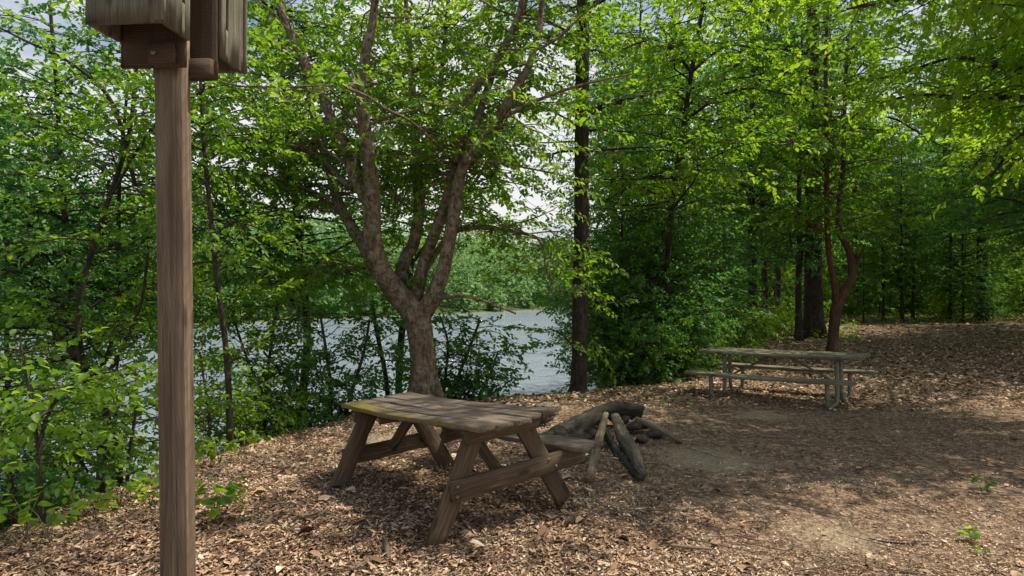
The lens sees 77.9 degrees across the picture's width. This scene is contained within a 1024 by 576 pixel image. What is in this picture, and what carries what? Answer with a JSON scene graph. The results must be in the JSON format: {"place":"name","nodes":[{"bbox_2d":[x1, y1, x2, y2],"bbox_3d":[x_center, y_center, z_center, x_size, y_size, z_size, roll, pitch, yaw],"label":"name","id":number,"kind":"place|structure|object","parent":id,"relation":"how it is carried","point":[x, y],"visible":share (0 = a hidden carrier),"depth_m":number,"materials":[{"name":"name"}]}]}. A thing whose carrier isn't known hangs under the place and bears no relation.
{"place":"outdoors","nodes":[
{"label":"outdoors","id":0,"kind":"place"},
{"bbox_2d":[0,309,602,529],"bbox_3d":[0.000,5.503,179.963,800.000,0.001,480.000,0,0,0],"label":"water","id":1,"kind":"structure","parent":0,"point":[543,379],"depth_m":41.84,"materials":[{"name":"grey liquid"}]},
{"bbox_2d":[0,0,1019,254],"label":"sky","id":2,"kind":"structure","parent":0,"point":[28,52],"materials":[{"name":"white"}]},
{"bbox_2d":[0,276,1023,575],"bbox_3d":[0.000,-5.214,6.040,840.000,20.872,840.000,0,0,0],"label":"ground","id":3,"kind":"structure","parent":0,"point":[754,464],"depth_m":5.85,"materials":[{"name":"brown soil"}]},
{"bbox_2d":[0,486,52,539],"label":"seedling","id":4,"kind":"object","parent":3,"relation":"on","point":[26,511],"visible":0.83,"depth_m":4.39,"materials":[{"name":"green plant"}]},
{"bbox_2d":[0,409,88,529],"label":"woodland bush","id":5,"kind":"object","parent":3,"relation":"on","point":[23,498],"visible":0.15,"depth_m":9.80,"materials":[{"name":"green plant"}]},
{"bbox_2d":[10,504,80,541],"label":"seedling","id":6,"kind":"object","parent":3,"relation":"on","point":[54,518],"visible":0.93,"depth_m":4.30,"materials":[{"name":"green plant"}]},
{"bbox_2d":[0,474,107,529],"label":"woodland bush","id":7,"kind":"object","parent":3,"relation":"on","point":[80,481],"visible":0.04,"depth_m":10.86,"materials":[{"name":"green plant"}]},
{"bbox_2d":[52,471,102,508],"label":"seedling","id":8,"kind":"object","parent":3,"relation":"on","point":[68,484],"visible":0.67,"depth_m":4.83,"materials":[{"name":"green plant"}]},
{"bbox_2d":[0,102,155,527],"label":"sapling","id":9,"kind":"object","parent":3,"relation":"on","point":[23,378],"visible":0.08,"depth_m":12.58,"materials":[{"name":"green plant"}]},
{"bbox_2d":[0,45,156,529],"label":"sapling","id":10,"kind":"object","parent":3,"relation":"on","point":[6,52],"visible":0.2,"depth_m":11.35,"materials":[{"name":"green plant"}]},
{"bbox_2d":[0,320,157,522],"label":"young tree","id":11,"kind":"object","parent":3,"relation":"on","point":[58,391],"visible":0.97,"depth_m":4.97,"materials":[{"name":"green plant"}]},
{"bbox_2d":[0,396,157,524],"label":"bank shrub","id":12,"kind":"object","parent":3,"relation":"on","point":[29,472],"visible":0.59,"depth_m":6.21,"materials":[{"name":"green plant"}]},
{"bbox_2d":[68,493,119,518],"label":"seedling","id":13,"kind":"object","parent":3,"relation":"on","point":[97,505],"visible":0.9,"depth_m":4.68,"materials":[{"name":"green plant"}]},
{"bbox_2d":[0,206,235,512],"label":"sapling","id":14,"kind":"object","parent":3,"relation":"on","point":[56,351],"visible":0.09,"depth_m":11.79,"materials":[{"name":"green plant"}]},
{"bbox_2d":[0,0,240,490],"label":"leaning tree","id":15,"kind":"object","parent":3,"relation":"on","point":[27,271],"visible":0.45,"depth_m":9.44,"materials":[{"name":"green plant"}]},
{"bbox_2d":[105,477,148,504],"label":"seedling","id":16,"kind":"object","parent":3,"relation":"on","point":[130,485],"visible":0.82,"depth_m":4.99,"materials":[{"name":"green plant"}]},
{"bbox_2d":[0,360,257,484],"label":"young tree","id":17,"kind":"object","parent":3,"relation":"on","point":[139,440],"visible":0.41,"depth_m":6.37,"materials":[{"name":"green plant"}]},
{"bbox_2d":[0,9,268,492],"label":"tree","id":18,"kind":"object","parent":3,"relation":"on","point":[130,163],"visible":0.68,"depth_m":7.85,"materials":[{"name":"green plant"}]},
{"bbox_2d":[113,459,158,494],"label":"seedling","id":19,"kind":"object","parent":3,"relation":"on","point":[138,474],"visible":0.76,"depth_m":5.23,"materials":[{"name":"green plant"}]},
{"bbox_2d":[133,483,158,505],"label":"seedling","id":20,"kind":"object","parent":3,"relation":"on","point":[148,494],"visible":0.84,"depth_m":4.89,"materials":[{"name":"green plant"}]},
{"bbox_2d":[154,41,195,575],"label":"timber post","id":21,"kind":"object","parent":3,"relation":"on","point":[176,417],"visible":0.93,"depth_m":3.18,"materials":[{"name":"brown wood"}]},
{"bbox_2d":[85,0,189,68],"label":"bat box","id":22,"kind":"object","parent":21,"relation":"attached to","point":[151,34],"visible":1,"depth_m":3.09,"materials":[{"name":"brown wood"}]},
{"bbox_2d":[153,0,247,80],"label":"bat box","id":23,"kind":"object","parent":21,"relation":"attached to","point":[218,36],"visible":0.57,"depth_m":3.30,"materials":[{"name":"brown wood"}]},
{"bbox_2d":[47,0,341,445],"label":"slender tree","id":24,"kind":"object","parent":3,"relation":"on","point":[211,236],"visible":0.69,"depth_m":7.36,"materials":[{"name":"green plant"}]},
{"bbox_2d":[195,476,248,523],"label":"seedling","id":25,"kind":"object","parent":3,"relation":"on","point":[230,488],"visible":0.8,"depth_m":4.49,"materials":[{"name":"green plant"}]},
{"bbox_2d":[206,440,239,461],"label":"seedling","id":26,"kind":"object","parent":3,"relation":"on","point":[214,447],"visible":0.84,"depth_m":6.19,"materials":[{"name":"green plant"}]},
{"bbox_2d":[146,386,313,450],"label":"woodland bush","id":27,"kind":"object","parent":3,"relation":"on","point":[251,428],"depth_m":10.42,"materials":[{"name":"green plant"}]},
{"bbox_2d":[125,352,337,460],"bbox_3d":[-3.514,1.544,8.030,1.832,1.496,2.849,0,0,17],"label":"bank shrub","id":28,"kind":"object","parent":3,"relation":"on","point":[241,411],"visible":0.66,"depth_m":7.94,"materials":[{"name":"green plant"}]},
{"bbox_2d":[138,239,359,461],"bbox_3d":[-3.959,1.151,9.876,3.093,3.663,3.079,0,0,0],"label":"bank shrub","id":29,"kind":"object","parent":3,"relation":"on","point":[239,311],"visible":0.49,"depth_m":9.76,"materials":[{"name":"green plant"}]},
{"bbox_2d":[122,0,452,403],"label":"tree","id":30,"kind":"object","parent":3,"relation":"on","point":[270,226],"visible":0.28,"depth_m":12.23,"materials":[{"name":"green plant"}]},
{"bbox_2d":[0,144,602,320],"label":"woodland","id":31,"kind":"object","parent":3,"relation":"on","point":[463,278],"visible":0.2,"depth_m":136.31,"materials":[{"name":"green plant"}]},
{"bbox_2d":[194,293,453,437],"bbox_3d":[-2.588,1.280,9.872,2.676,2.438,4.055,0,-1,38],"label":"bank shrub","id":32,"kind":"object","parent":3,"relation":"on","point":[326,410],"visible":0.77,"depth_m":9.59,"materials":[{"name":"green plant"}]},
{"bbox_2d":[109,0,645,397],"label":"forked beech tree","id":33,"kind":"object","parent":3,"relation":"on","point":[414,306],"visible":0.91,"depth_m":9.65,"materials":[{"name":"green plant"}]},
{"bbox_2d":[316,0,574,393],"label":"tree","id":34,"kind":"object","parent":3,"relation":"on","point":[467,193],"visible":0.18,"depth_m":12.95,"materials":[{"name":"green plant"}]},
{"bbox_2d":[379,306,539,402],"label":"bank shrub","id":35,"kind":"object","parent":3,"relation":"on","point":[459,385],"visible":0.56,"depth_m":10.70,"materials":[{"name":"green plant"}]},
{"bbox_2d":[327,391,603,547],"bbox_3d":[-0.504,1.329,5.109,1.511,0.838,2.046,-3,-2,-42],"label":"picnic table","id":36,"kind":"object","parent":3,"relation":"on","point":[475,426],"visible":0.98,"depth_m":4.78,"materials":[{"name":"brown wood"}]},
{"bbox_2d":[0,309,1023,575],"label":"fallen leaves","id":37,"kind":"object","parent":3,"relation":"on","point":[42,563],"depth_m":4.62,"materials":[{"name":"brown plant"}]},
{"bbox_2d":[532,403,556,425],"bbox_3d":[0.250,1.588,7.903,0.619,0.324,0.275,0,0,0],"label":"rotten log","id":38,"kind":"object","parent":3,"relation":"on","point":[545,419],"visible":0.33,"depth_m":7.81,"materials":[{"name":"brown wood"}]},
{"bbox_2d":[455,0,716,392],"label":"straight tree","id":39,"kind":"object","parent":3,"relation":"on","point":[580,352],"visible":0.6,"depth_m":10.89,"materials":[{"name":"green plant"}]},
{"bbox_2d":[543,401,644,452],"bbox_3d":[0.745,1.595,7.144,0.622,0.443,2.078,0,-1,42],"label":"fallen log","id":40,"kind":"object","parent":3,"relation":"on","point":[584,421],"visible":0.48,"depth_m":7.47,"materials":[{"name":"brown wood"}]},
{"bbox_2d":[585,412,608,482],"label":"branch","id":41,"kind":"object","parent":3,"relation":"on","point":[590,475],"visible":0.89,"depth_m":6.18,"materials":[{"name":"brown wood"}]},
{"bbox_2d":[517,66,702,386],"bbox_3d":[3.003,-1.444,18.305,5.158,9.513,5.620,0,-1,-32],"label":"sapling","id":42,"kind":"object","parent":3,"relation":"on","point":[627,123],"visible":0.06,"depth_m":18.02,"materials":[{"name":"green plant"}]},
{"bbox_2d":[527,224,693,393],"bbox_3d":[2.282,0.716,15.375,3.896,4.471,3.447,0,0,3],"label":"woodland bush","id":43,"kind":"object","parent":3,"relation":"on","point":[569,323],"visible":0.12,"depth_m":15.08,"materials":[{"name":"green plant"}]},
{"bbox_2d":[534,22,687,320],"bbox_3d":[3.897,-2.909,23.974,5.930,13.282,5.975,0,0,20],"label":"forest tree","id":44,"kind":"object","parent":3,"relation":"on","point":[574,69],"visible":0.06,"depth_m":24.07,"materials":[{"name":"green plant"}]},
{"bbox_2d":[548,290,690,387],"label":"woodland bush","id":45,"kind":"object","parent":3,"relation":"on","point":[627,363],"visible":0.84,"depth_m":12.24,"materials":[{"name":"green plant"}]},
{"bbox_2d":[547,235,693,388],"bbox_3d":[2.288,0.636,13.487,3.084,3.540,2.729,0,0,6],"label":"woodland bush","id":46,"kind":"object","parent":3,"relation":"on","point":[625,297],"visible":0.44,"depth_m":13.30,"materials":[{"name":"green plant"}]},
{"bbox_2d":[527,70,719,385],"bbox_3d":[2.430,-1.168,14.269,3.986,7.351,4.343,0,-1,-39],"label":"sapling","id":47,"kind":"object","parent":3,"relation":"on","point":[609,140],"visible":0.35,"depth_m":14.23,"materials":[{"name":"green plant"}]},
{"bbox_2d":[604,428,642,482],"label":"branch","id":48,"kind":"object","parent":3,"relation":"on","point":[627,464],"visible":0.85,"depth_m":6.19,"materials":[{"name":"brown wood"}]},
{"bbox_2d":[611,413,647,476],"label":"branch","id":49,"kind":"object","parent":3,"relation":"on","point":[631,449],"visible":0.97,"depth_m":6.43,"materials":[{"name":"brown wood"}]},
{"bbox_2d":[535,129,730,345],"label":"sapling","id":50,"kind":"object","parent":3,"relation":"on","point":[631,197],"visible":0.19,"depth_m":15.53,"materials":[{"name":"green plant"}]},
{"bbox_2d":[560,200,737,384],"bbox_3d":[2.919,0.269,14.135,3.303,4.285,3.733,0,0,-14],"label":"woodland bush","id":51,"kind":"object","parent":3,"relation":"on","point":[694,297],"visible":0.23,"depth_m":13.57,"materials":[{"name":"green plant"}]},
{"bbox_2d":[535,0,769,307],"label":"forest tree","id":52,"kind":"object","parent":3,"relation":"on","point":[681,180],"visible":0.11,"depth_m":18.57,"materials":[{"name":"green plant"}]},
{"bbox_2d":[605,308,712,385],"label":"woodland bush","id":53,"kind":"object","parent":3,"relation":"on","point":[660,364],"visible":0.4,"depth_m":12.59,"materials":[{"name":"green plant"}]},
{"bbox_2d":[635,417,682,443],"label":"branch","id":54,"kind":"object","parent":3,"relation":"on","point":[666,433],"visible":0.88,"depth_m":7.15,"materials":[{"name":"brown wood"}]},
{"bbox_2d":[590,20,733,282],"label":"forest tree","id":55,"kind":"object","parent":3,"relation":"on","point":[664,128],"visible":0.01,"depth_m":23.44,"materials":[{"name":"green plant"}]},
{"bbox_2d":[591,277,739,379],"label":"woodland bush","id":56,"kind":"object","parent":3,"relation":"on","point":[704,337],"visible":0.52,"depth_m":12.93,"materials":[{"name":"green plant"}]},
{"bbox_2d":[556,21,778,373],"bbox_3d":[3.404,-1.815,15.278,4.853,8.216,4.455,0,0,5],"label":"sapling","id":57,"kind":"object","parent":3,"relation":"on","point":[627,223],"visible":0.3,"depth_m":14.49,"materials":[{"name":"green plant"}]},
{"bbox_2d":[589,214,747,387],"bbox_3d":[3.230,0.335,13.865,3.246,3.726,2.872,0,-1,-43],"label":"woodland bush","id":58,"kind":"object","parent":3,"relation":"on","point":[660,249],"visible":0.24,"depth_m":13.42,"materials":[{"name":"green plant"}]},
{"bbox_2d":[589,194,767,371],"bbox_3d":[4.021,-0.017,15.155,3.896,4.471,3.447,0,0,-22],"label":"woodland bush","id":59,"kind":"object","parent":3,"relation":"on","point":[707,279],"visible":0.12,"depth_m":14.88,"materials":[{"name":"green plant"}]},
{"bbox_2d":[588,34,780,308],"bbox_3d":[4.602,-2.569,20.194,6.131,10.378,5.627,0,-1,-33],"label":"sapling","id":60,"kind":"object","parent":3,"relation":"on","point":[762,301],"visible":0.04,"depth_m":19.43,"materials":[{"name":"green plant"}]},
{"bbox_2d":[587,33,784,347],"bbox_3d":[4.887,-2.093,16.842,5.109,8.648,4.689,0,0,-26],"label":"sapling","id":61,"kind":"object","parent":3,"relation":"on","point":[719,243],"visible":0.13,"depth_m":16.48,"materials":[{"name":"green plant"}]},
{"bbox_2d":[554,0,838,375],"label":"clearing tree","id":62,"kind":"object","parent":3,"relation":"on","point":[695,49],"visible":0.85,"depth_m":12.67,"materials":[{"name":"green plant"}]},
{"bbox_2d":[631,205,761,348],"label":"woodland bush","id":63,"kind":"object","parent":3,"relation":"on","point":[730,275],"visible":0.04,"depth_m":18.07,"materials":[{"name":"green plant"}]},
{"bbox_2d":[671,224,760,357],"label":"woodland bush","id":64,"kind":"object","parent":3,"relation":"on","point":[747,256],"visible":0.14,"depth_m":15.91,"materials":[{"name":"green plant"}]},
{"bbox_2d":[688,117,783,304],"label":"forest tree","id":65,"kind":"object","parent":3,"relation":"on","point":[730,214],"visible":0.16,"depth_m":23.65,"materials":[{"name":"green plant"}]},
{"bbox_2d":[684,302,788,369],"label":"woodland bush","id":66,"kind":"object","parent":3,"relation":"on","point":[750,319],"visible":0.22,"depth_m":14.23,"materials":[{"name":"green plant"}]},
{"bbox_2d":[665,0,851,332],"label":"forest tree","id":67,"kind":"object","parent":3,"relation":"on","point":[749,154],"visible":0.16,"depth_m":24.73,"materials":[{"name":"green plant"}]},
{"bbox_2d":[719,303,797,349],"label":"woodland bush","id":68,"kind":"object","parent":3,"relation":"on","point":[753,325],"visible":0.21,"depth_m":18.28,"materials":[{"name":"green plant"}]},
{"bbox_2d":[689,3,838,330],"bbox_3d":[10.716,-5.471,26.997,6.628,14.845,6.678,0,-1,31],"label":"forest tree","id":69,"kind":"object","parent":3,"relation":"on","point":[764,272],"visible":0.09,"depth_m":26.88,"materials":[{"name":"green plant"}]},
{"bbox_2d":[745,230,803,311],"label":"sapling","id":70,"kind":"object","parent":3,"relation":"on","point":[773,277],"visible":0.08,"depth_m":33.81,"materials":[{"name":"green plant"}]},
{"bbox_2d":[684,347,876,409],"bbox_3d":[4.294,1.402,10.191,2.503,0.771,1.658,-2,-1,40],"label":"picnic table","id":71,"kind":"object","parent":3,"relation":"on","point":[838,370],"visible":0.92,"depth_m":9.98,"materials":[{"name":"grey wood"}]},
{"bbox_2d":[713,7,871,326],"bbox_3d":[12.228,-5.713,29.278,6.899,15.318,8.004,0,0,-12],"label":"forest tree","id":72,"kind":"object","parent":3,"relation":"on","point":[778,293],"visible":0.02,"depth_m":28.87,"materials":[{"name":"green plant"}]},
{"bbox_2d":[713,1,894,340],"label":"forest tree","id":73,"kind":"object","parent":3,"relation":"on","point":[797,252],"visible":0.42,"depth_m":21.82,"materials":[{"name":"green plant"}]},
{"bbox_2d":[762,297,847,336],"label":"woodland bush","id":74,"kind":"object","parent":3,"relation":"on","point":[791,317],"visible":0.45,"depth_m":24.31,"materials":[{"name":"green plant"}]},
{"bbox_2d":[782,283,831,320],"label":"woodland bush","id":75,"kind":"object","parent":3,"relation":"on","point":[792,295],"visible":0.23,"depth_m":32.92,"materials":[{"name":"green plant"}]},
{"bbox_2d":[673,0,950,351],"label":"forked reddish tree","id":76,"kind":"object","parent":3,"relation":"on","point":[825,144],"visible":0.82,"depth_m":16.79,"materials":[{"name":"green plant"}]},
{"bbox_2d":[786,246,843,312],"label":"sapling","id":77,"kind":"object","parent":3,"relation":"on","point":[828,287],"visible":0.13,"depth_m":31.61,"materials":[{"name":"plant"}]},
{"bbox_2d":[617,303,1023,383],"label":"undergrowth","id":78,"kind":"object","parent":3,"relation":"on","point":[891,320],"visible":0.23,"depth_m":31.68,"materials":[{"name":"green plant"}]},
{"bbox_2d":[677,0,984,338],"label":"forest tree","id":79,"kind":"object","parent":3,"relation":"on","point":[813,319],"visible":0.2,"depth_m":22.75,"materials":[{"name":"green plant"}]},
{"bbox_2d":[650,0,1023,219],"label":"overhanging tree","id":80,"kind":"object","parent":3,"relation":"on","point":[1012,39],"visible":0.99,"depth_m":9.39,"materials":[{"name":"green plant"}]},
{"bbox_2d":[653,55,1023,306],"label":"deep woodland","id":81,"kind":"object","parent":3,"relation":"on","point":[925,157],"depth_m":46.75,"materials":[{"name":"green plant"}]},
{"bbox_2d":[842,296,866,316],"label":"woodland bush","id":82,"kind":"object","parent":3,"relation":"on","point":[848,307],"visible":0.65,"depth_m":36.41,"materials":[{"name":"green plant"}]},
{"bbox_2d":[792,4,937,315],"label":"forest tree","id":83,"kind":"object","parent":3,"relation":"on","point":[854,191],"visible":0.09,"depth_m":37.80,"materials":[{"name":"green plant"}]},
{"bbox_2d":[823,206,910,322],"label":"sapling","id":84,"kind":"object","parent":3,"relation":"on","point":[877,292],"visible":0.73,"depth_m":31.59,"materials":[{"name":"green plant"}]},
{"bbox_2d":[841,159,922,320],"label":"forest tree","id":85,"kind":"object","parent":3,"relation":"on","point":[882,277],"visible":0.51,"depth_m":32.68,"materials":[{"name":"green plant"}]},
{"bbox_2d":[844,210,921,315],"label":"sapling","id":86,"kind":"object","parent":3,"relation":"on","point":[893,309],"visible":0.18,"depth_m":35.83,"materials":[{"name":"green plant"}]},
{"bbox_2d":[875,295,911,314],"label":"woodland bush","id":87,"kind":"object","parent":3,"relation":"on","point":[891,305],"visible":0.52,"depth_m":39.00,"materials":[{"name":"green plant"}]},
{"bbox_2d":[847,111,941,311],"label":"forest tree","id":88,"kind":"object","parent":3,"relation":"on","point":[908,137],"visible":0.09,"depth_m":41.78,"materials":[{"name":"green plant"}]},
{"bbox_2d":[867,191,940,313],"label":"sapling","id":89,"kind":"object","parent":3,"relation":"on","point":[920,291],"visible":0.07,"depth_m":39.40,"materials":[{"name":"green plant"}]},
{"bbox_2d":[853,133,957,321],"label":"forest tree","id":90,"kind":"object","parent":3,"relation":"on","point":[901,256],"visible":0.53,"depth_m":32.23,"materials":[{"name":"green plant"}]},
{"bbox_2d":[888,284,936,314],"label":"woodland bush","id":91,"kind":"object","parent":3,"relation":"on","point":[917,308],"visible":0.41,"depth_m":39.44,"materials":[{"name":"green plant"}]},
{"bbox_2d":[880,174,953,320],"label":"forest tree","id":92,"kind":"object","parent":3,"relation":"on","point":[913,286],"visible":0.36,"depth_m":33.24,"materials":[{"name":"green plant"}]},
{"bbox_2d":[922,293,965,318],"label":"woodland bush","id":93,"kind":"object","parent":3,"relation":"on","point":[941,306],"visible":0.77,"depth_m":35.12,"materials":[{"name":"green plant"}]},
{"bbox_2d":[873,9,1015,311],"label":"forest tree","id":94,"kind":"object","parent":3,"relation":"on","point":[912,133],"visible":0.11,"depth_m":39.29,"materials":[{"name":"green plant"}]},
{"bbox_2d":[892,0,1023,265],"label":"forest tree","id":95,"kind":"object","parent":3,"relation":"on","point":[1012,207],"visible":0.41,"depth_m":16.98,"materials":[{"name":"green plant"}]},
{"bbox_2d":[892,3,1023,236],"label":"forest tree","id":96,"kind":"object","parent":3,"relation":"on","point":[972,202],"visible":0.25,"depth_m":20.00,"materials":[{"name":"green plant"}]},
{"bbox_2d":[917,160,999,318],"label":"forest tree","id":97,"kind":"object","parent":3,"relation":"on","point":[952,282],"visible":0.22,"depth_m":34.90,"materials":[{"name":"green plant"}]},
{"bbox_2d":[898,0,1022,320],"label":"forest tree","id":98,"kind":"object","parent":3,"relation":"on","point":[978,242],"visible":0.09,"depth_m":33.28,"materials":[{"name":"green plant"}]},
{"bbox_2d":[916,165,1007,320],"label":"sapling","id":99,"kind":"object","parent":3,"relation":"on","point":[962,259],"visible":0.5,"depth_m":32.91,"materials":[{"name":"green plant"}]},
{"bbox_2d":[901,4,1023,235],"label":"forest tree","id":100,"kind":"object","parent":3,"relation":"on","point":[928,131],"visible":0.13,"depth_m":23.33,"materials":[{"name":"green plant"}]},
{"bbox_2d":[936,150,1023,288],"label":"forest tree","id":101,"kind":"object","parent":3,"relation":"on","point":[998,269],"visible":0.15,"depth_m":33.88,"materials":[{"name":"green plant"}]},
{"bbox_2d":[948,261,1012,322],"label":"woodland bush","id":102,"kind":"object","parent":3,"relation":"on","point":[978,304],"visible":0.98,"depth_m":31.59,"materials":[{"name":"green plant"}]},
{"bbox_2d":[965,266,1021,318],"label":"woodland bush","id":103,"kind":"object","parent":3,"relation":"on","point":[1007,297],"visible":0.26,"depth_m":34.32,"materials":[{"name":"green plant"}]},
{"bbox_2d":[967,58,1023,220],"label":"forest tree","id":104,"kind":"object","parent":3,"relation":"on","point":[994,205],"visible":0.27,"depth_m":17.10,"materials":[{"name":"green plant"}]},
{"bbox_2d":[974,105,1023,269],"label":"forest tree","id":105,"kind":"object","parent":3,"relation":"on","point":[1018,264],"visible":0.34,"depth_m":24.30,"materials":[{"name":"green plant"}]},
{"bbox_2d":[994,249,1023,316],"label":"sapling","id":106,"kind":"object","parent":3,"relation":"on","point":[1022,274],"visible":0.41,"depth_m":36.83,"materials":[{"name":"green plant"}]},
{"bbox_2d":[998,268,1023,314],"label":"woodland bush","id":107,"kind":"object","parent":3,"relation":"on","point":[1017,299],"visible":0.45,"depth_m":37.70,"materials":[{"name":"green plant"}]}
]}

